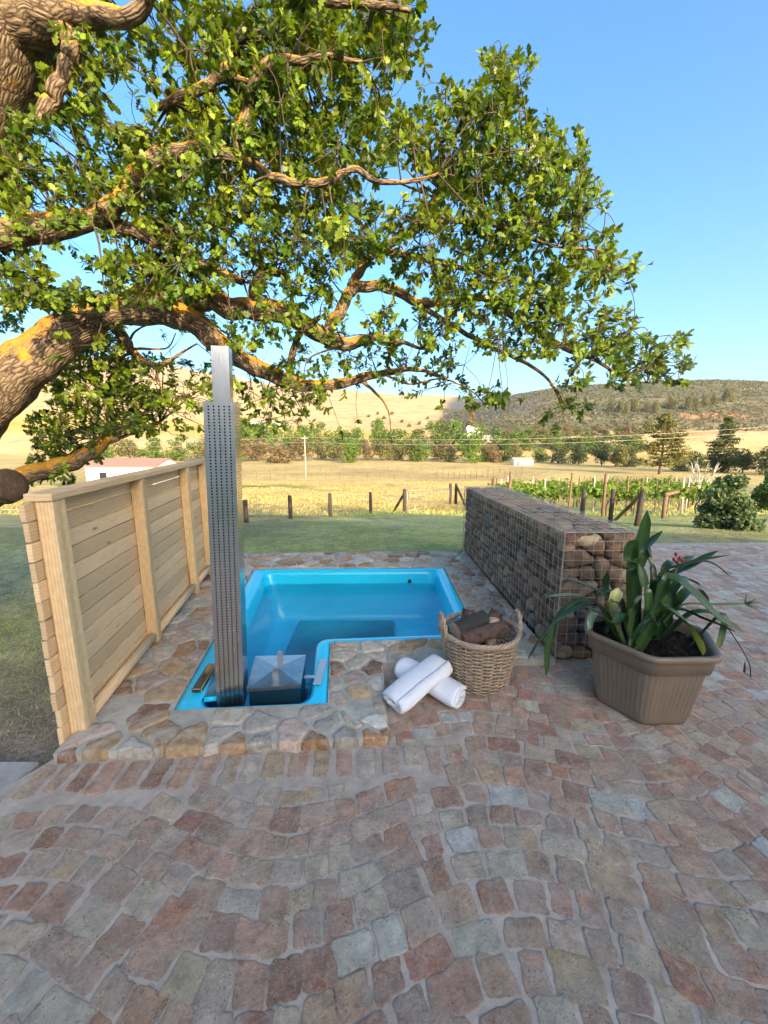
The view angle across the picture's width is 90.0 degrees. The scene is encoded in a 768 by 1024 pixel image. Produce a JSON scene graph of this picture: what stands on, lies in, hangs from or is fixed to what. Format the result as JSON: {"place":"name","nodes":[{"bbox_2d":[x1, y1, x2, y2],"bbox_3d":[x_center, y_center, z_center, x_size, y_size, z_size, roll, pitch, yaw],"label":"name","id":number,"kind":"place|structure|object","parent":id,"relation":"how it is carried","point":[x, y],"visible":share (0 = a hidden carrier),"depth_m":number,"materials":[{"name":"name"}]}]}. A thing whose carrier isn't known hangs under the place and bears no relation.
{"place":"outdoors","nodes":[
{"label":"outdoors","id":0,"kind":"place"},
{"bbox_2d":[0,762,39,789],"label":"concrete path","id":1,"kind":"structure","parent":0,"point":[11,772],"depth_m":1.86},
{"bbox_2d":[0,542,767,1023],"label":"brick paving","id":2,"kind":"structure","parent":0,"point":[560,842],"depth_m":1.42,"materials":[{"name":"stone"}]},
{"bbox_2d":[53,550,554,763],"bbox_3d":[-0.515,1.045,3.741,3.470,0.367,3.709,0,10,0],"label":"stone surround","id":3,"kind":"object","parent":2,"relation":"on","point":[138,716],"visible":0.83,"depth_m":2.34,"materials":[{"name":"stone"}]},
{"bbox_2d":[18,459,210,745],"bbox_3d":[-1.858,0.386,3.239,0.118,1.563,2.796,-2,10,-9],"label":"timber screen","id":4,"kind":"object","parent":3,"relation":"on","point":[114,590],"visible":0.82,"depth_m":2.42,"materials":[{"name":"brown wood"}]},
{"bbox_2d":[175,568,463,709],"bbox_3d":[-0.424,1.209,3.572,2.378,0.630,2.649,0,10,0],"label":"hot tub","id":5,"kind":"object","parent":2,"relation":"on","point":[311,614],"visible":0.59,"depth_m":4.55,"materials":[{"name":"plastic"}]},
{"bbox_2d":[203,345,327,706],"bbox_3d":[-0.718,0.423,2.405,0.632,2.680,0.443,0,10,0],"label":"wood heater","id":6,"kind":"object","parent":5,"relation":"on","point":[279,678],"visible":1,"depth_m":2.20,"materials":[{"name":"metal"}]},
{"bbox_2d":[394,657,466,708],"bbox_3d":[0.288,1.079,2.451,0.486,0.117,0.184,9,13,42],"label":"rolled towel","id":7,"kind":"object","parent":2,"relation":"on","point":[449,691],"visible":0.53,"depth_m":2.32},
{"bbox_2d":[382,654,452,713],"bbox_3d":[0.216,1.044,2.368,0.488,0.160,0.213,-9,14,-43],"label":"rolled towel","id":8,"kind":"object","parent":7,"relation":"on","point":[408,690],"visible":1,"depth_m":2.30,"materials":[{"name":"fabric"}]},
{"bbox_2d":[438,609,522,695],"bbox_3d":[0.628,0.885,2.550,0.543,0.482,0.524,0,10,0],"label":"wicker basket","id":9,"kind":"object","parent":2,"relation":"on","point":[479,678],"visible":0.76,"depth_m":2.39,"materials":[{"name":"wicker"}]},
{"bbox_2d":[450,610,489,639],"bbox_3d":[0.569,0.741,2.527,0.264,0.150,0.117,-5,11,-28],"label":"firewood log","id":10,"kind":"object","parent":9,"relation":"in","point":[458,627],"visible":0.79,"depth_m":2.49,"materials":[{"name":"wood"}]},
{"bbox_2d":[461,620,508,643],"bbox_3d":[0.642,0.786,2.481,0.321,0.134,0.111,-3,10,-18],"label":"firewood log","id":11,"kind":"object","parent":9,"relation":"in","point":[484,633],"visible":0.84,"depth_m":2.44,"materials":[{"name":"brown wood"}]},
{"bbox_2d":[479,608,502,644],"bbox_3d":[0.723,0.795,2.635,0.229,0.265,0.084,-6,12,-32],"label":"firewood log","id":12,"kind":"object","parent":9,"relation":"in","point":[495,613],"visible":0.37,"depth_m":2.61,"materials":[{"name":"brown wood"}]},
{"bbox_2d":[485,617,498,645],"bbox_3d":[0.713,0.805,2.536,0.067,0.219,0.120,7,12,34],"label":"firewood log","id":13,"kind":"object","parent":9,"relation":"in","point":[494,640],"visible":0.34,"depth_m":2.51,"materials":[{"name":"brown wood"}]},
{"bbox_2d":[462,486,637,661],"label":"gabion wall","id":14,"kind":"structure","parent":2,"relation":"on","point":[527,556],"depth_m":3.07,"materials":[{"name":"stone"}]},
{"bbox_2d":[584,607,722,724],"bbox_3d":[1.565,0.929,2.329,0.718,0.468,0.653,0,10,0],"label":"plant pot","id":15,"kind":"object","parent":2,"relation":"on","point":[659,681],"visible":0.69,"depth_m":2.13,"materials":[{"name":"brown plastic"}]},
{"bbox_2d":[528,511,758,676],"bbox_3d":[1.445,0.492,2.179,1.224,0.990,0.576,0,10,0],"label":"clivia plant","id":16,"kind":"object","parent":15,"relation":"in","point":[663,604],"visible":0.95,"depth_m":2.16,"materials":[{"name":"green plant"}]},
{"bbox_2d":[0,357,767,766],"bbox_3d":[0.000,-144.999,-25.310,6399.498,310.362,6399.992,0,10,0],"label":"terrain","id":17,"kind":"structure","parent":0,"point":[362,473],"depth_m":69.99,"materials":[{"name":"plant"}]},
{"bbox_2d":[101,444,117,457],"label":"broadleaf tree","id":18,"kind":"object","parent":17,"relation":"on","point":[107,454],"visible":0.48,"depth_m":179.28,"materials":[{"name":"green plant"}]},
{"bbox_2d":[111,438,147,457],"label":"olive tree","id":19,"kind":"object","parent":17,"relation":"on","point":[125,446],"visible":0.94,"depth_m":184.34,"materials":[{"name":"green plant"}]},
{"bbox_2d":[83,458,178,483],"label":"cottage","id":20,"kind":"structure","parent":17,"relation":"on","point":[109,467],"depth_m":57.97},
{"bbox_2d":[137,437,168,457],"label":"broadleaf tree","id":21,"kind":"object","parent":17,"relation":"on","point":[154,454],"visible":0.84,"depth_m":187.10,"materials":[{"name":"green plant"}]},
{"bbox_2d":[163,434,199,460],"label":"broadleaf tree","id":22,"kind":"object","parent":17,"relation":"on","point":[177,453],"visible":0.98,"depth_m":186.56,"materials":[{"name":"green plant"}]},
{"bbox_2d":[187,434,204,459],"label":"olive tree","id":23,"kind":"object","parent":17,"relation":"on","point":[196,454],"visible":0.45,"depth_m":196.84,"materials":[{"name":"green plant"}]},
{"bbox_2d":[243,500,248,522],"bbox_3d":[-4.325,0.129,12.025,0.154,1.029,0.152,0,10,0],"label":"fence post","id":24,"kind":"object","parent":17,"relation":"on","point":[245,511],"visible":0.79,"depth_m":11.95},
{"bbox_2d":[5,493,402,526],"bbox_3d":[-3.547,-0.324,12.910,1.341,2.416,15.620,6,11,30],"label":"fence wire","id":25,"kind":"object","parent":24,"relation":"attached to","point":[252,494],"visible":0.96,"depth_m":15.38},
{"bbox_2d":[241,438,251,456],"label":"brushwood tree","id":26,"kind":"object","parent":17,"relation":"on","point":[245,449],"visible":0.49,"depth_m":174.88,"materials":[{"name":"brown plant"}]},
{"bbox_2d":[240,418,260,444],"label":"broadleaf tree","id":27,"kind":"object","parent":17,"relation":"on","point":[244,428],"visible":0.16,"depth_m":260.90,"materials":[{"name":"green plant"}]},
{"bbox_2d":[243,436,272,460],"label":"brushwood tree","id":28,"kind":"object","parent":17,"relation":"on","point":[255,454],"visible":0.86,"depth_m":188.97,"materials":[{"name":"brown plant"}]},
{"bbox_2d":[245,420,277,445],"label":"broadleaf tree","id":29,"kind":"object","parent":17,"relation":"on","point":[267,436],"visible":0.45,"depth_m":267.26,"materials":[{"name":"green plant"}]},
{"bbox_2d":[265,445,293,462],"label":"brushwood tree","id":30,"kind":"object","parent":17,"relation":"on","point":[280,453],"visible":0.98,"depth_m":160.50,"materials":[{"name":"brown plant"}]},
{"bbox_2d":[275,418,293,448],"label":"broadleaf tree","id":31,"kind":"object","parent":17,"relation":"on","point":[286,438],"visible":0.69,"depth_m":269.53,"materials":[{"name":"green plant"}]},
{"bbox_2d":[288,495,292,518],"bbox_3d":[-3.432,-0.026,14.060,0.152,1.177,0.152,0,10,0],"label":"fence post","id":32,"kind":"object","parent":17,"relation":"on","point":[290,514],"visible":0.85,"depth_m":13.98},
{"bbox_2d":[285,437,315,460],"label":"brushwood tree","id":33,"kind":"object","parent":17,"relation":"on","point":[300,450],"visible":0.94,"depth_m":186.07,"materials":[{"name":"brown plant"}]},
{"bbox_2d":[287,425,313,449],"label":"broadleaf tree","id":34,"kind":"object","parent":17,"relation":"on","point":[305,433],"visible":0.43,"depth_m":267.59,"materials":[{"name":"green plant"}]},
{"bbox_2d":[304,436,305,478],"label":"power pole","id":35,"kind":"object","parent":17,"relation":"on","point":[305,457],"visible":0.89,"depth_m":77.60,"materials":[{"name":"white wood"}]},
{"bbox_2d":[16,432,757,447],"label":"power cable","id":36,"kind":"object","parent":35,"relation":"attached to","point":[401,444],"visible":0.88,"depth_m":75.70,"materials":[{"name":"metal"}]},
{"bbox_2d":[115,426,767,442],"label":"power cable","id":37,"kind":"object","parent":35,"relation":"attached to","point":[473,439],"visible":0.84,"depth_m":74.36,"materials":[{"name":"metal"}]},
{"bbox_2d":[307,420,332,449],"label":"broadleaf tree","id":38,"kind":"object","parent":17,"relation":"on","point":[319,427],"visible":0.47,"depth_m":268.32,"materials":[{"name":"green plant"}]},
{"bbox_2d":[312,435,328,459],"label":"olive tree","id":39,"kind":"object","parent":17,"relation":"on","point":[319,448],"visible":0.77,"depth_m":198.68,"materials":[{"name":"green plant"}]},
{"bbox_2d":[320,443,346,459],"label":"olive tree","id":40,"kind":"object","parent":17,"relation":"on","point":[332,451],"visible":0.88,"depth_m":186.10,"materials":[{"name":"green plant"}]},
{"bbox_2d":[324,429,353,447],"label":"broadleaf tree","id":41,"kind":"object","parent":17,"relation":"on","point":[337,439],"visible":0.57,"depth_m":266.98,"materials":[{"name":"green plant"}]},
{"bbox_2d":[0,0,697,506],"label":"oak tree","id":42,"kind":"object","parent":17,"relation":"on","point":[46,60],"visible":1,"depth_m":2.64,"materials":[{"name":"green plant"}]},
{"bbox_2d":[340,440,361,462],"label":"broadleaf tree","id":43,"kind":"object","parent":17,"relation":"on","point":[350,453],"visible":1,"depth_m":161.89,"materials":[{"name":"green plant"}]},
{"bbox_2d":[343,426,364,448],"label":"broadleaf tree","id":44,"kind":"object","parent":17,"relation":"on","point":[357,432],"visible":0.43,"depth_m":264.88,"materials":[{"name":"green plant"}]},
{"bbox_2d":[354,438,375,460],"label":"brushwood tree","id":45,"kind":"object","parent":17,"relation":"on","point":[366,449],"visible":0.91,"depth_m":185.35,"materials":[{"name":"brown plant"}]},
{"bbox_2d":[368,417,390,447],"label":"broadleaf tree","id":46,"kind":"object","parent":17,"relation":"on","point":[377,426],"visible":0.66,"depth_m":269.73,"materials":[{"name":"green plant"}]},
{"bbox_2d":[373,439,393,460],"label":"olive tree","id":47,"kind":"object","parent":17,"relation":"on","point":[382,448],"visible":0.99,"depth_m":184.23,"materials":[{"name":"green plant"}]},
{"bbox_2d":[375,428,408,450],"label":"broadleaf tree","id":48,"kind":"object","parent":17,"relation":"on","point":[398,433],"visible":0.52,"depth_m":265.93,"materials":[{"name":"green plant"}]},
{"bbox_2d":[388,443,404,460],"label":"olive tree","id":49,"kind":"object","parent":17,"relation":"on","point":[395,457],"visible":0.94,"depth_m":186.91,"materials":[{"name":"green plant"}]},
{"bbox_2d":[398,437,425,461],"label":"olive tree","id":50,"kind":"object","parent":17,"relation":"on","point":[406,449],"visible":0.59,"depth_m":181.11,"materials":[{"name":"green plant"}]},
{"bbox_2d":[402,429,432,448],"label":"broadleaf tree","id":51,"kind":"object","parent":17,"relation":"on","point":[417,433],"visible":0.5,"depth_m":270.73,"materials":[{"name":"green plant"}]},
{"bbox_2d":[408,440,432,461],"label":"broadleaf tree","id":52,"kind":"object","parent":17,"relation":"on","point":[415,455],"visible":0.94,"depth_m":175.69,"materials":[{"name":"green plant"}]},
{"bbox_2d":[430,443,443,459],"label":"brushwood tree","id":53,"kind":"object","parent":17,"relation":"on","point":[437,454],"visible":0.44,"depth_m":193.24,"materials":[{"name":"brown plant"}]},
{"bbox_2d":[424,420,454,450],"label":"broadleaf tree","id":54,"kind":"object","parent":17,"relation":"on","point":[439,437],"visible":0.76,"depth_m":266.67,"materials":[{"name":"green plant"}]},
{"bbox_2d":[439,446,460,461],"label":"olive tree","id":55,"kind":"object","parent":17,"relation":"on","point":[449,451],"visible":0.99,"depth_m":171.46,"materials":[{"name":"green plant"}]},
{"bbox_2d":[448,483,451,504],"bbox_3d":[4.672,-1.106,27.134,0.229,1.825,0.228,0,10,0],"label":"gate post","id":56,"kind":"object","parent":17,"relation":"on","point":[450,494],"visible":0.81,"depth_m":27.02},
{"bbox_2d":[406,489,448,510],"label":"wire gate","id":57,"kind":"structure","parent":56,"relation":"attached to","point":[431,494],"depth_m":22.37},
{"bbox_2d":[443,418,474,450],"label":"broadleaf tree","id":58,"kind":"object","parent":17,"relation":"on","point":[459,437],"visible":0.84,"depth_m":262.05,"materials":[{"name":"green plant"}]},
{"bbox_2d":[460,435,480,462],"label":"broadleaf tree","id":59,"kind":"object","parent":17,"relation":"on","point":[471,451],"visible":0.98,"depth_m":160.35,"materials":[{"name":"green plant"}]},
{"bbox_2d":[465,406,475,427],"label":"brushwood tree","id":60,"kind":"object","parent":17,"relation":"on","point":[470,421],"visible":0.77,"depth_m":364.16,"materials":[{"name":"brown plant"}]},
{"bbox_2d":[470,423,487,451],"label":"broadleaf tree","id":61,"kind":"object","parent":17,"relation":"on","point":[478,428],"visible":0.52,"depth_m":261.83,"materials":[{"name":"green plant"}]},
{"bbox_2d":[484,445,506,462],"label":"brushwood tree","id":62,"kind":"object","parent":17,"relation":"on","point":[493,453],"visible":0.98,"depth_m":169.09,"materials":[{"name":"brown plant"}]},
{"bbox_2d":[479,429,512,449],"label":"broadleaf tree","id":63,"kind":"object","parent":17,"relation":"on","point":[494,437],"visible":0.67,"depth_m":265.24,"materials":[{"name":"green plant"}]},
{"bbox_2d":[500,431,528,448],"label":"broadleaf tree","id":64,"kind":"object","parent":17,"relation":"on","point":[516,435],"visible":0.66,"depth_m":263.43,"materials":[{"name":"green plant"}]},
{"bbox_2d":[504,440,524,461],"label":"olive tree","id":65,"kind":"object","parent":17,"relation":"on","point":[516,449],"visible":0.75,"depth_m":166.29,"materials":[{"name":"green plant"}]},
{"bbox_2d":[510,457,533,464],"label":"shed","id":66,"kind":"structure","parent":17,"relation":"on","point":[521,460],"depth_m":146.39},
{"bbox_2d":[512,486,539,499],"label":"grapevine","id":67,"kind":"object","parent":17,"relation":"on","point":[535,492],"visible":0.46,"depth_m":16.51,"materials":[{"name":"green plant"}]},
{"bbox_2d":[519,427,545,450],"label":"broadleaf tree","id":68,"kind":"object","parent":17,"relation":"on","point":[528,443],"visible":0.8,"depth_m":264.99,"materials":[{"name":"green plant"}]},
{"bbox_2d":[531,447,549,461],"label":"broadleaf tree","id":69,"kind":"object","parent":17,"relation":"on","point":[540,456],"visible":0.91,"depth_m":175.79,"materials":[{"name":"green plant"}]},
{"bbox_2d":[536,478,568,501],"bbox_3d":[7.455,-0.594,16.801,1.962,1.844,0.861,-2,10,-9],"label":"grapevine","id":70,"kind":"object","parent":17,"relation":"on","point":[556,494],"visible":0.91,"depth_m":16.79,"materials":[{"name":"green plant"}]},
{"bbox_2d":[541,429,565,449],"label":"broadleaf tree","id":71,"kind":"object","parent":17,"relation":"on","point":[555,442],"visible":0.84,"depth_m":264.01,"materials":[{"name":"green plant"}]},
{"bbox_2d":[537,483,569,502],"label":"grapevine","id":72,"kind":"object","parent":17,"relation":"on","point":[549,492],"visible":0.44,"depth_m":20.44,"materials":[{"name":"green plant"}]},
{"bbox_2d":[545,446,570,463],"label":"evergreen tree","id":73,"kind":"object","parent":17,"relation":"on","point":[557,455],"visible":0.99,"depth_m":163.80,"materials":[{"name":"green plant"}]},
{"bbox_2d":[569,444,589,464],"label":"evergreen tree","id":74,"kind":"object","parent":17,"relation":"on","point":[578,456],"visible":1,"depth_m":150.16,"materials":[{"name":"green plant"}]},
{"bbox_2d":[563,436,601,449],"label":"broadleaf tree","id":75,"kind":"object","parent":17,"relation":"on","point":[571,441],"visible":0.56,"depth_m":260.80,"materials":[{"name":"green plant"}]},
{"bbox_2d":[580,490,585,516],"bbox_3d":[6.637,-0.071,12.824,0.139,1.354,0.135,0,10,0],"label":"boundary post","id":76,"kind":"object","parent":17,"relation":"on","point":[583,500],"visible":0.71,"depth_m":12.73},
{"bbox_2d":[571,479,602,509],"bbox_3d":[8.943,-0.597,17.114,1.473,1.764,0.717,-2,10,-9],"label":"grapevine","id":77,"kind":"object","parent":17,"relation":"on","point":[598,495],"visible":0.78,"depth_m":17.06,"materials":[{"name":"green plant"}]},
{"bbox_2d":[578,430,598,444],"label":"olive tree","id":78,"kind":"object","parent":17,"relation":"on","point":[588,434],"visible":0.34,"depth_m":266.61,"materials":[{"name":"green plant"}]},
{"bbox_2d":[577,437,605,450],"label":"broadleaf tree","id":79,"kind":"object","parent":17,"relation":"on","point":[594,440],"visible":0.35,"depth_m":260.06,"materials":[{"name":"green plant"}]},
{"bbox_2d":[588,441,613,465],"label":"evergreen tree","id":80,"kind":"object","parent":17,"relation":"on","point":[601,453],"visible":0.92,"depth_m":136.66,"materials":[{"name":"green plant"}]},
{"bbox_2d":[601,473,607,516],"bbox_3d":[9.256,-0.556,16.155,0.132,2.114,0.133,7,12,37],"label":"boundary post","id":81,"kind":"object","parent":17,"relation":"on","point":[604,495],"visible":0.85,"depth_m":16.09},
{"bbox_2d":[443,379,767,439],"bbox_3d":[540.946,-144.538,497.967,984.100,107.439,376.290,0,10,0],"label":"scrub","id":82,"kind":"object","parent":17,"relation":"on","point":[751,383],"visible":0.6,"depth_m":417.00,"materials":[{"name":"green plant"}]},
{"bbox_2d":[589,483,626,515],"bbox_3d":[10.133,-0.514,17.289,1.853,1.617,0.798,-2,10,-9],"label":"grapevine","id":83,"kind":"object","parent":17,"relation":"on","point":[618,494],"visible":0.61,"depth_m":17.18,"materials":[{"name":"green plant"}]},
{"bbox_2d":[595,434,626,451],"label":"broadleaf tree","id":84,"kind":"object","parent":17,"relation":"on","point":[612,441],"visible":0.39,"depth_m":262.11,"materials":[{"name":"green plant"}]},
{"bbox_2d":[608,489,615,522],"bbox_3d":[6.957,-0.032,11.762,0.136,1.343,0.133,0,10,0],"label":"boundary post","id":85,"kind":"object","parent":17,"relation":"on","point":[611,505],"visible":0.85,"depth_m":11.69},
{"bbox_2d":[607,443,630,466],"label":"olive tree","id":86,"kind":"object","parent":17,"relation":"on","point":[619,455],"visible":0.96,"depth_m":128.00,"materials":[{"name":"green plant"}]},
{"bbox_2d":[613,493,639,520],"bbox_3d":[7.555,-0.052,12.025,0.110,1.631,4.102,4,11,22],"label":"brace strut","id":87,"kind":"object","parent":17,"relation":"on","point":[627,507],"visible":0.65,"depth_m":11.64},
{"bbox_2d":[622,449,638,466],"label":"evergreen tree","id":88,"kind":"object","parent":17,"relation":"on","point":[631,453],"visible":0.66,"depth_m":129.32,"materials":[{"name":"green plant"}]},
{"bbox_2d":[614,436,649,451],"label":"broadleaf tree","id":89,"kind":"object","parent":17,"relation":"on","point":[633,442],"visible":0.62,"depth_m":257.54,"materials":[{"name":"green plant"}]},
{"bbox_2d":[622,480,652,515],"bbox_3d":[11.474,-0.581,17.494,1.532,1.764,0.720,0,10,-2],"label":"grapevine","id":90,"kind":"object","parent":17,"relation":"on","point":[631,495],"visible":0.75,"depth_m":17.38,"materials":[{"name":"green plant"}]},
{"bbox_2d":[634,490,645,525],"bbox_3d":[6.733,0.046,10.143,0.219,1.268,0.149,0,10,0],"label":"brace post","id":91,"kind":"object","parent":17,"relation":"on","point":[639,510],"visible":0.83,"depth_m":10.07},
{"bbox_2d":[627,412,694,473],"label":"conifer tree","id":92,"kind":"object","parent":17,"relation":"on","point":[654,447],"visible":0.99,"depth_m":85.97,"materials":[{"name":"green plant"}]},
{"bbox_2d":[656,486,687,514],"bbox_3d":[13.295,-0.477,17.839,1.234,1.450,1.242,7,12,37],"label":"grapevine","id":93,"kind":"object","parent":17,"relation":"on","point":[683,491],"visible":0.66,"depth_m":17.75,"materials":[{"name":"green plant"}]},
{"bbox_2d":[661,488,690,517],"bbox_3d":[14.399,-0.377,18.728,0.150,2.206,11.780,9,13,41],"label":"log rail","id":94,"kind":"object","parent":17,"relation":"on","point":[664,504],"visible":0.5,"depth_m":14.43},
{"bbox_2d":[684,451,709,471],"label":"evergreen tree","id":95,"kind":"object","parent":17,"relation":"on","point":[701,464],"visible":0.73,"depth_m":97.51,"materials":[{"name":"green plant"}]},
{"bbox_2d":[684,484,712,513],"bbox_3d":[14.867,-0.587,18.016,1.708,1.606,0.749,-2,10,-9],"label":"grapevine","id":96,"kind":"object","parent":17,"relation":"on","point":[691,495],"visible":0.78,"depth_m":18.02,"materials":[{"name":"green plant"}]},
{"bbox_2d":[686,457,720,504],"bbox_3d":[21.343,-1.980,25.823,2.320,3.391,1.540,0,10,0],"label":"dead shrub","id":97,"kind":"object","parent":17,"relation":"on","point":[698,479],"visible":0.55,"depth_m":25.77,"materials":[{"name":"plant"}]},
{"bbox_2d":[706,457,732,472],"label":"evergreen tree","id":98,"kind":"object","parent":17,"relation":"on","point":[724,466],"visible":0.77,"depth_m":97.99,"materials":[{"name":"green plant"}]},
{"bbox_2d":[702,416,746,470],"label":"conifer tree","id":99,"kind":"object","parent":17,"relation":"on","point":[721,444],"visible":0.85,"depth_m":97.25,"materials":[{"name":"green plant"}]},
{"bbox_2d":[721,386,733,401],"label":"olive tree","id":100,"kind":"object","parent":17,"relation":"on","point":[727,395],"visible":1,"depth_m":413.85,"materials":[{"name":"green plant"}]},
{"bbox_2d":[691,472,766,531],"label":"round shrub","id":101,"kind":"object","parent":17,"relation":"on","point":[724,510],"visible":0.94,"depth_m":9.03,"materials":[{"name":"green plant"}]},
{"bbox_2d":[727,448,757,473],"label":"evergreen tree","id":102,"kind":"object","parent":17,"relation":"on","point":[744,460],"visible":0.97,"depth_m":93.13,"materials":[{"name":"green plant"}]},
{"bbox_2d":[749,472,767,512],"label":"round shrub","id":103,"kind":"object","parent":17,"relation":"on","point":[759,494],"visible":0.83,"depth_m":16.19,"materials":[{"name":"green plant"}]},
{"bbox_2d":[752,446,767,474],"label":"evergreen tree","id":104,"kind":"object","parent":17,"relation":"on","point":[762,466],"visible":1,"depth_m":88.59,"materials":[{"name":"green plant"}]},
{"bbox_2d":[0,480,767,515],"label":"dry grass","id":105,"kind":"structure","parent":0,"point":[447,512],"depth_m":26.22,"materials":[{"name":"plant"}]},
{"bbox_2d":[0,510,767,762],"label":"lawn grass","id":106,"kind":"structure","parent":0,"point":[248,552],"depth_m":6.82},
{"bbox_2d":[0,0,767,398],"label":"sky","id":107,"kind":"structure","parent":0,"point":[670,97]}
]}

